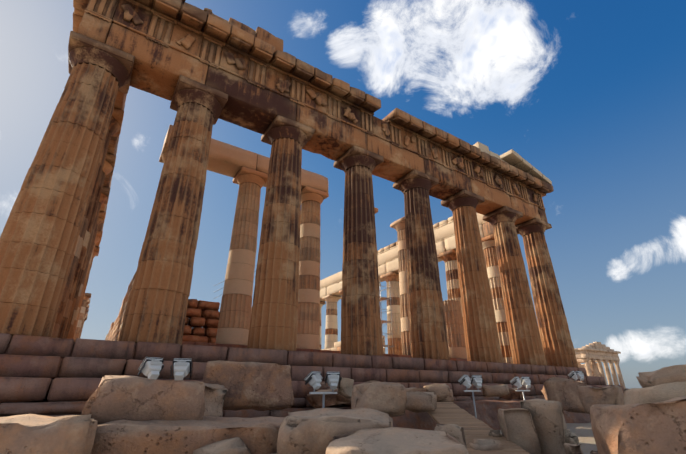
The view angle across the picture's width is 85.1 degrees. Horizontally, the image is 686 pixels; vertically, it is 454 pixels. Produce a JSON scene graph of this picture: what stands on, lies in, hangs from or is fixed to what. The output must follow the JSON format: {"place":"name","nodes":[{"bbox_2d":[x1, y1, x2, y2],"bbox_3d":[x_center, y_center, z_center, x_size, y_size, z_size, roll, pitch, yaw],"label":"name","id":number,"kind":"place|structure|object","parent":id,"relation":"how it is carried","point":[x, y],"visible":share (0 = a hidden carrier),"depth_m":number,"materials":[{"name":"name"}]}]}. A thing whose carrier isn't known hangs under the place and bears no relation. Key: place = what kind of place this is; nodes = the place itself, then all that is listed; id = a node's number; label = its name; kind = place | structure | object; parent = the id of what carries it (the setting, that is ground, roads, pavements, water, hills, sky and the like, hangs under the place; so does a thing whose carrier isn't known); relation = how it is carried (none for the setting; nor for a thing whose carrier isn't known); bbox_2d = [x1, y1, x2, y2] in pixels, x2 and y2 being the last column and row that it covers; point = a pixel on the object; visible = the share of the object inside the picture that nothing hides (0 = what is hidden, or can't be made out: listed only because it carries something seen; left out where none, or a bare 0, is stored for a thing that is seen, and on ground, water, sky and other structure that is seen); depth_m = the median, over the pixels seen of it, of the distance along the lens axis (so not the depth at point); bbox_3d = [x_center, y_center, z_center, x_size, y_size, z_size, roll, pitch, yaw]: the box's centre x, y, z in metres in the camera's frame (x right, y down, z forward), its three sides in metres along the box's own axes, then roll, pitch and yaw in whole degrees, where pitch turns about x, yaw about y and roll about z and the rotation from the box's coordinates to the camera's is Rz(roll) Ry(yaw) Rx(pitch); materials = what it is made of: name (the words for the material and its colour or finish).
{"place":"outdoors","nodes":[
{"label":"outdoors","id":0,"kind":"place"},
{"bbox_2d":[182,299,219,342],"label":"brick wall","id":1,"kind":"structure","parent":0,"point":[200,314],"depth_m":24.48,"materials":[{"name":"brown brick"}]},
{"bbox_2d":[105,272,384,353],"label":"parthenon cella walls","id":2,"kind":"structure","parent":0,"point":[113,334],"depth_m":29.08,"materials":[{"name":"beige stone"}]},
{"bbox_2d":[0,395,544,417],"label":"parthenon foundations","id":3,"kind":"object","parent":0,"point":[53,408],"visible":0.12,"depth_m":8.89,"materials":[{"name":"brown stone"}]},
{"bbox_2d":[0,333,623,402],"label":"stepped base","id":4,"kind":"object","parent":3,"relation":"on","point":[30,366],"visible":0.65,"depth_m":11.82,"materials":[{"name":"brown stone"}]},
{"bbox_2d":[51,8,126,339],"bbox_3d":[-28.715,8.209,39.540,2.660,13.750,67.738,15,-27,-30],"label":"parthenon south flank","id":5,"kind":"object","parent":4,"relation":"on","point":[72,314],"visible":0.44,"depth_m":19.25,"materials":[{"name":"brown stone"}]},
{"bbox_2d":[0,31,578,367],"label":"columns","id":6,"kind":"structure","parent":4,"relation":"on","point":[40,235],"depth_m":15.26,"materials":[{"name":"brown stone"}]},
{"bbox_2d":[73,0,553,224],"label":"entablature","id":7,"kind":"structure","parent":6,"relation":"on","point":[262,84],"depth_m":18.25,"materials":[{"name":"brown stone"}]},
{"bbox_2d":[152,0,282,51],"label":"parthenon pediment remains","id":8,"kind":"object","parent":7,"relation":"on","point":[266,36],"visible":0.08,"depth_m":18.73,"materials":[{"name":"stone"}]},
{"bbox_2d":[473,142,551,184],"bbox_3d":[12.987,-4.556,29.296,7.808,1.632,2.328,15,-27,-30],"label":"pediment","id":9,"kind":"object","parent":7,"relation":"on","point":[512,157],"visible":0.23,"depth_m":28.73,"materials":[{"name":"stone"}]},
{"bbox_2d":[251,213,518,363],"bbox_3d":[-4.275,14.791,54.643,2.670,13.753,68.333,15,-27,-30],"label":"colonnade","id":10,"kind":"object","parent":4,"relation":"on","point":[331,285],"visible":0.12,"depth_m":36.36,"materials":[{"name":"beige stone"}]},
{"bbox_2d":[0,0,685,388],"label":"sky","id":11,"kind":"structure","parent":0,"point":[591,94],"materials":[{"name":"blue"}]},
{"bbox_2d":[500,423,596,453],"bbox_3d":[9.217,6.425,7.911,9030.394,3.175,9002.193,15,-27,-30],"label":"path","id":12,"kind":"structure","parent":0,"point":[583,432],"depth_m":10.84,"materials":[{"name":"grey stone"}]},
{"bbox_2d":[138,357,191,379],"bbox_3d":[-3.540,3.607,7.179,1.014,2.064,0.462,15,-27,-30],"label":"floodlight","id":13,"kind":"object","parent":12,"relation":"on","point":[151,367],"visible":0.79,"depth_m":7.43,"materials":[{"name":"white paint"}]},
{"bbox_2d":[4,341,467,379],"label":"temple floor","id":14,"kind":"structure","parent":12,"relation":"on","point":[245,346],"depth_m":18.48,"materials":[{"name":"brown stone"}]},
{"bbox_2d":[159,125,466,358],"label":"inner columns","id":15,"kind":"structure","parent":14,"relation":"on","point":[247,170],"depth_m":21.98,"materials":[{"name":"beige stone"}]},
{"bbox_2d":[379,281,393,353],"bbox_3d":[1.941,7.236,32.749,3.825,8.814,3.100,15,-27,-30],"label":"scaffolding","id":16,"kind":"object","parent":14,"relation":"on","point":[381,299],"visible":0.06,"depth_m":32.32,"materials":[{"name":"metal"}]},
{"bbox_2d":[0,360,685,453],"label":"fallen blocks","id":17,"kind":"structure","parent":12,"relation":"on","point":[127,414],"depth_m":5.04,"materials":[{"name":"stone"}]},
{"bbox_2d":[458,375,482,417],"bbox_3d":[4.378,5.987,12.489,1.014,1.943,0.458,12,-26,-26],"label":"floodlight","id":18,"kind":"object","parent":12,"relation":"on","point":[474,380],"visible":1,"depth_m":12.62,"materials":[{"name":"white paint"}]},
{"bbox_2d":[427,402,529,453],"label":"wooden ramp","id":19,"kind":"structure","parent":12,"relation":"on","point":[455,414],"depth_m":7.93,"materials":[{"name":"brown wood"}]},
{"bbox_2d":[391,398,590,430],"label":"ground","id":20,"kind":"structure","parent":12,"relation":"on","point":[487,411],"depth_m":12.88,"materials":[{"name":"stone"}]},
{"bbox_2d":[304,371,340,407],"bbox_3d":[-0.497,4.601,9.259,1.014,1.904,0.468,15,-27,-30],"label":"floodlight","id":21,"kind":"object","parent":20,"relation":"on","point":[313,379],"visible":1,"depth_m":9.39,"materials":[{"name":"white paint"}]},
{"bbox_2d":[510,376,531,399],"bbox_3d":[6.963,6.786,14.331,1.014,1.949,0.456,12,-26,-26],"label":"floodlight","id":22,"kind":"object","parent":12,"relation":"on","point":[518,382],"visible":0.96,"depth_m":14.51,"materials":[{"name":"white paint"}]},
{"bbox_2d":[568,370,583,380],"bbox_3d":[10.830,7.767,17.007,1.014,2.289,0.465,15,-27,-30],"label":"floodlight","id":23,"kind":"object","parent":12,"relation":"on","point":[575,375],"visible":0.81,"depth_m":17.28,"materials":[{"name":"white paint"}]},
{"bbox_2d":[574,342,625,388],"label":"distant temple","id":24,"kind":"structure","parent":12,"relation":"on","point":[590,355],"depth_m":61.60,"materials":[{"name":"stone"}]}
]}

